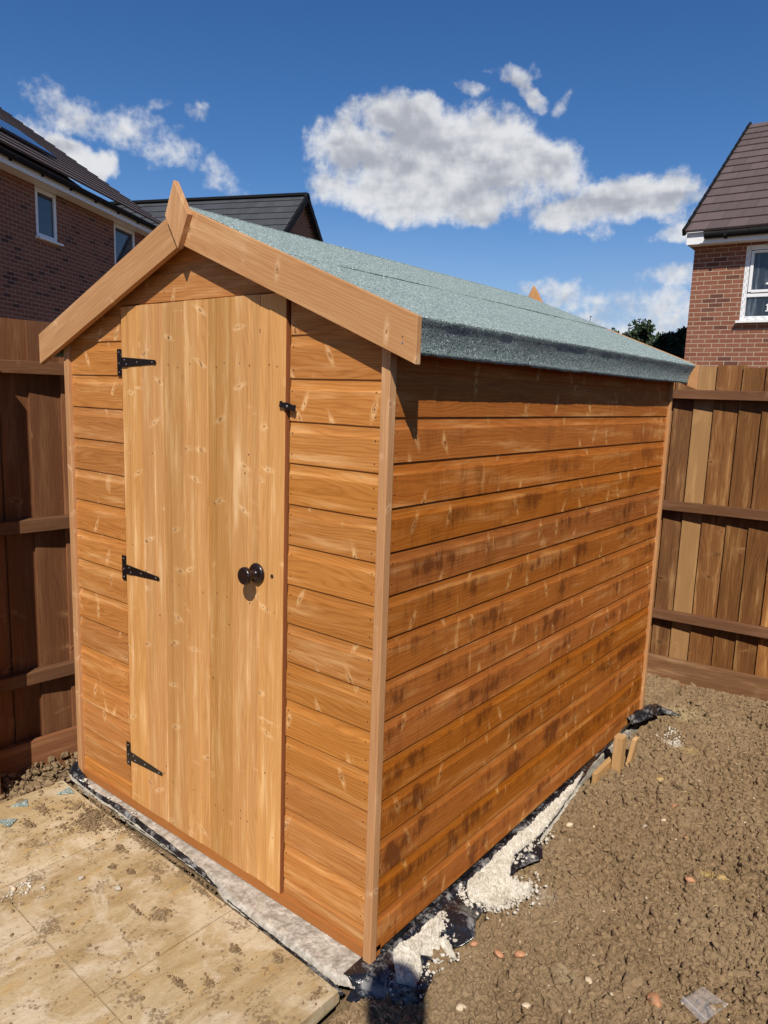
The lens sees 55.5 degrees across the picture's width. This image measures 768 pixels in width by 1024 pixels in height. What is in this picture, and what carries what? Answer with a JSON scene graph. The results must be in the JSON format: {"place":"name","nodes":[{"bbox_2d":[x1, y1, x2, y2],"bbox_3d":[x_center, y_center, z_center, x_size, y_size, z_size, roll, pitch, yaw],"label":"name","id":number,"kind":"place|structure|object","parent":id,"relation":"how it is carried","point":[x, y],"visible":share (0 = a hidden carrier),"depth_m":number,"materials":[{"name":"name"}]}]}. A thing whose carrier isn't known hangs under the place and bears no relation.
{"place":"outdoors","nodes":[
{"label":"outdoors","id":0,"kind":"place"},
{"bbox_2d":[0,751,82,807],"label":"soil","id":1,"kind":"structure","parent":0,"point":[49,772],"depth_m":3.02,"materials":[{"name":"soil"}]},
{"bbox_2d":[0,107,161,322],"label":"brick house","id":2,"kind":"structure","parent":0,"point":[66,242],"depth_m":13.78,"materials":[{"name":"red brick"}]},
{"bbox_2d":[35,185,63,245],"bbox_3d":[-6.228,-5.476,13.510,0.150,0.926,0.750,3,9,8],"label":"window","id":3,"kind":"structure","parent":2,"relation":"in","point":[45,201],"depth_m":13.54,"materials":[{"name":"white plastic"}]},
{"bbox_2d":[114,222,134,264],"bbox_3d":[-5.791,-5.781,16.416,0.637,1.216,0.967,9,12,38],"label":"window","id":4,"kind":"structure","parent":2,"relation":"in","point":[124,238],"depth_m":16.32,"materials":[{"name":"white plastic"}]},
{"bbox_2d":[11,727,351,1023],"bbox_3d":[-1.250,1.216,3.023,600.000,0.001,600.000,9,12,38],"label":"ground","id":5,"kind":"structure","parent":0,"point":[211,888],"depth_m":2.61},
{"bbox_2d":[0,318,77,800],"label":"wooden fence","id":6,"kind":"object","parent":5,"relation":"on","point":[37,683],"visible":0.14,"depth_m":3.01,"materials":[{"name":"brown wood"}]},
{"bbox_2d":[0,891,336,1023],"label":"patio bedding","id":7,"kind":"object","parent":5,"relation":"on","point":[129,975],"visible":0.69,"depth_m":2.02,"materials":[{"name":"soil"}]},
{"bbox_2d":[0,780,338,1023],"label":"patio","id":8,"kind":"structure","parent":7,"relation":"on","point":[257,1000],"depth_m":2.11,"materials":[{"name":"stone"}]},
{"bbox_2d":[0,818,17,827],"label":"felt offcut","id":9,"kind":"object","parent":8,"relation":"on","point":[8,822],"visible":1,"depth_m":2.67,"materials":[{"name":"grey fabric"}]},
{"bbox_2d":[11,798,27,806],"bbox_3d":[-1.381,1.115,2.782,0.055,0.003,0.064,9,12,38],"label":"felt offcut","id":10,"kind":"object","parent":8,"relation":"on","point":[24,803],"visible":1,"depth_m":2.78,"materials":[{"name":"grey fabric"}]},
{"bbox_2d":[57,787,73,793],"bbox_3d":[-1.252,1.105,2.873,0.054,0.003,0.058,9,12,38],"label":"felt offcut","id":11,"kind":"object","parent":8,"relation":"on","point":[68,790],"visible":1,"depth_m":2.88,"materials":[{"name":"grey fabric"}]},
{"bbox_2d":[114,885,120,890],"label":"pebble","id":12,"kind":"object","parent":8,"relation":"on","point":[117,887],"visible":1,"depth_m":2.33,"materials":[{"name":"white stone"}]},
{"bbox_2d":[1,780,331,1023],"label":"dirt crumbs","id":13,"kind":"object","parent":8,"relation":"on","point":[158,913],"visible":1,"depth_m":2.46,"materials":[{"name":"soil"}]},
{"bbox_2d":[227,899,344,995],"bbox_3d":[-0.302,1.258,2.134,0.521,0.015,0.015,10,12,41],"label":"plastic edge","id":14,"kind":"object","parent":8,"relation":"on","point":[325,978],"visible":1,"depth_m":2.07,"materials":[{"name":"black plastic"}]},
{"bbox_2d":[622,318,684,358],"bbox_3d":[6.214,-2.906,18.278,2.602,3.787,2.569,9,12,38],"label":"tree","id":15,"kind":"object","parent":5,"relation":"on","point":[642,333],"visible":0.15,"depth_m":17.47,"materials":[{"name":"green plant"}]},
{"bbox_2d":[654,326,686,357],"bbox_3d":[7.256,-2.809,18.327,1.959,3.648,2.292,-2,10,-23],"label":"tree","id":16,"kind":"object","parent":5,"relation":"on","point":[681,333],"visible":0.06,"depth_m":17.79,"materials":[{"name":"green plant"}]},
{"bbox_2d":[111,192,322,241],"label":"brick house","id":17,"kind":"structure","parent":0,"point":[292,213],"depth_m":22.20,"materials":[{"name":"grey tile"}]},
{"bbox_2d":[0,0,767,340],"label":"sky","id":18,"kind":"structure","parent":0,"point":[564,149],"materials":[{"name":"blue"}]},
{"bbox_2d":[325,682,767,1023],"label":"soil","id":19,"kind":"structure","parent":0,"point":[362,1011],"depth_m":2.34,"materials":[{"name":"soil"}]},
{"bbox_2d":[1,726,684,1005],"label":"mortar crumbs","id":20,"kind":"object","parent":19,"relation":"on","point":[519,898],"visible":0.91,"depth_m":2.32,"materials":[{"name":"grey concrete"}]},
{"bbox_2d":[69,721,643,988],"bbox_3d":[-0.002,1.102,3.332,1.642,0.092,2.280,9,12,38],"label":"concrete base","id":21,"kind":"object","parent":19,"relation":"on","point":[326,955],"visible":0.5,"depth_m":2.26,"materials":[{"name":"grey concrete"}]},
{"bbox_2d":[67,761,88,785],"bbox_3d":[-1.243,1.056,2.972,0.062,0.062,0.172,-4,11,-33],"label":"plastic scrap","id":22,"kind":"object","parent":21,"relation":"on","point":[74,770],"visible":0.85,"depth_m":2.96,"materials":[{"name":"black plastic"}]},
{"bbox_2d":[86,785,217,887],"bbox_3d":[-0.860,1.143,2.635,0.866,0.029,0.025,10,12,40],"label":"plastic edge","id":23,"kind":"object","parent":21,"relation":"attached to","point":[154,835],"visible":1,"depth_m":2.60,"materials":[{"name":"black plastic"}]},
{"bbox_2d":[39,180,699,963],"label":"garden shed","id":24,"kind":"structure","parent":21,"relation":"on","point":[363,558],"depth_m":2.27,"materials":[{"name":"brown wood"}]},
{"bbox_2d":[117,293,290,893],"bbox_3d":[-0.633,0.243,2.359,0.841,1.802,0.073,9,12,38],"label":"door","id":25,"kind":"structure","parent":24,"relation":"in","point":[205,381],"depth_m":2.32,"materials":[{"name":"wood"}]},
{"bbox_2d":[346,985,425,1005],"bbox_3d":[0.004,1.309,1.976,0.213,0.045,0.051,4,9,10],"label":"plastic flap","id":26,"kind":"object","parent":19,"relation":"on","point":[406,995],"visible":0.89,"depth_m":1.97,"materials":[{"name":"black plastic"}]},
{"bbox_2d":[456,1003,466,1011],"bbox_3d":[0.206,1.327,1.955,0.033,0.019,0.021,12,-2,-37],"label":"pebble","id":27,"kind":"object","parent":19,"relation":"on","point":[459,1007],"visible":1,"depth_m":1.95,"materials":[{"name":"beige stone"}]},
{"bbox_2d":[470,941,477,946],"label":"pebble","id":28,"kind":"object","parent":19,"relation":"on","point":[473,943],"visible":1,"depth_m":2.15,"materials":[{"name":"orange stone"}]},
{"bbox_2d":[494,950,503,957],"bbox_3d":[0.337,1.295,2.139,0.030,0.015,0.022,23,11,23],"label":"pebble","id":29,"kind":"object","parent":19,"relation":"on","point":[498,953],"visible":1,"depth_m":2.13,"materials":[{"name":"orange stone"}]},
{"bbox_2d":[343,710,660,1001],"bbox_3d":[0.676,1.133,2.818,0.197,0.143,2.276,9,12,38],"label":"plastic sheet","id":30,"kind":"object","parent":19,"relation":"on","point":[366,979],"visible":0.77,"depth_m":2.21,"materials":[{"name":"black plastic"}]},
{"bbox_2d":[393,912,455,986],"bbox_3d":[0.121,1.269,2.108,0.130,0.072,0.298,9,12,38],"label":"mortar spill","id":31,"kind":"object","parent":30,"relation":"on","point":[426,940],"visible":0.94,"depth_m":2.10,"materials":[{"name":"grey concrete"}]},
{"bbox_2d":[466,771,583,911],"bbox_3d":[0.600,1.184,2.673,0.177,0.083,0.986,9,12,38],"label":"mortar spill","id":32,"kind":"object","parent":30,"relation":"on","point":[493,881],"visible":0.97,"depth_m":2.47,"materials":[{"name":"grey concrete"}]},
{"bbox_2d":[514,950,525,957],"bbox_3d":[0.398,1.296,2.140,0.034,0.018,0.022,-3,4,16],"label":"pebble","id":33,"kind":"object","parent":19,"relation":"on","point":[519,954],"visible":1,"depth_m":2.13,"materials":[{"name":"orange stone"}]},
{"bbox_2d":[521,1002,530,1008],"bbox_3d":[0.383,1.330,1.969,0.027,0.013,0.019,11,4,-15],"label":"pebble","id":34,"kind":"object","parent":19,"relation":"on","point":[525,1004],"visible":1,"depth_m":1.96,"materials":[{"name":"beige stone"}]},
{"bbox_2d":[344,724,763,1023],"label":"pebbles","id":35,"kind":"object","parent":19,"relation":"on","point":[552,922],"visible":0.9,"depth_m":2.14,"materials":[{"name":"brown stone"}]},
{"bbox_2d":[398,690,767,1023],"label":"soil clods","id":36,"kind":"object","parent":19,"relation":"on","point":[633,980],"visible":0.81,"depth_m":2.10,"materials":[{"name":"soil"}]},
{"bbox_2d":[585,976,592,983],"bbox_3d":[0.582,1.332,2.075,0.019,0.016,0.029,-4,22,-25],"label":"pebble","id":37,"kind":"object","parent":19,"relation":"on","point":[588,979],"visible":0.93,"depth_m":2.07,"materials":[{"name":"beige stone"}]},
{"bbox_2d":[592,754,611,784],"bbox_3d":[0.964,1.147,3.191,0.020,0.112,0.240,9,12,38],"label":"shuttering board","id":38,"kind":"object","parent":19,"relation":"on","point":[601,769],"visible":0.29,"depth_m":3.14,"materials":[{"name":"brown wood"}]},
{"bbox_2d":[611,733,626,773],"bbox_3d":[1.027,1.117,3.210,0.046,0.288,0.054,9,12,38],"label":"wooden peg","id":39,"kind":"object","parent":19,"relation":"on","point":[618,753],"visible":0.56,"depth_m":3.18,"materials":[{"name":"brown wood"}]},
{"bbox_2d":[626,736,638,765],"bbox_3d":[1.087,1.127,3.245,0.052,0.262,0.068,9,12,38],"label":"wooden peg","id":40,"kind":"object","parent":19,"relation":"on","point":[632,749],"visible":0.52,"depth_m":3.22,"materials":[{"name":"brown wood"}]},
{"bbox_2d":[627,703,680,723],"bbox_3d":[1.334,1.002,3.653,0.397,0.094,0.107,-5,11,-35],"label":"plastic tail","id":41,"kind":"object","parent":19,"relation":"on","point":[649,711],"visible":0.98,"depth_m":3.60},
{"bbox_2d":[646,992,661,1007],"bbox_3d":[0.746,1.345,2.012,0.035,0.027,0.056,-11,4,-8],"label":"pebble","id":42,"kind":"object","parent":19,"relation":"on","point":[656,1000],"visible":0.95,"depth_m":2.00,"materials":[{"name":"orange stone"}]},
{"bbox_2d":[685,876,694,882],"bbox_3d":[1.046,1.256,2.494,0.034,0.019,0.021,20,19,18],"label":"pebble","id":43,"kind":"object","parent":19,"relation":"on","point":[690,879],"visible":1,"depth_m":2.49,"materials":[{"name":"orange stone"}]},
{"bbox_2d":[716,874,725,880],"bbox_3d":[1.158,1.256,2.507,0.036,0.022,0.023,4,-6,-14],"label":"pebble","id":44,"kind":"object","parent":19,"relation":"on","point":[720,876],"visible":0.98,"depth_m":2.50,"materials":[{"name":"yellow stone"}]},
{"bbox_2d":[643,673,681,722],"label":"soil","id":45,"kind":"structure","parent":0,"point":[658,689],"depth_m":4.12,"materials":[{"name":"soil"}]},
{"bbox_2d":[647,365,767,701],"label":"wooden fence","id":46,"kind":"object","parent":45,"relation":"on","point":[709,625],"visible":0.32,"depth_m":4.08,"materials":[{"name":"brown wood"}]},
{"bbox_2d":[682,122,767,367],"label":"brick house","id":47,"kind":"structure","parent":0,"point":[727,324],"depth_m":12.41,"materials":[{"name":"red brick"}]},
{"bbox_2d":[735,244,767,322],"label":"window","id":48,"kind":"structure","parent":47,"relation":"in","point":[754,300],"depth_m":12.11,"materials":[{"name":"white plastic"}]}
]}

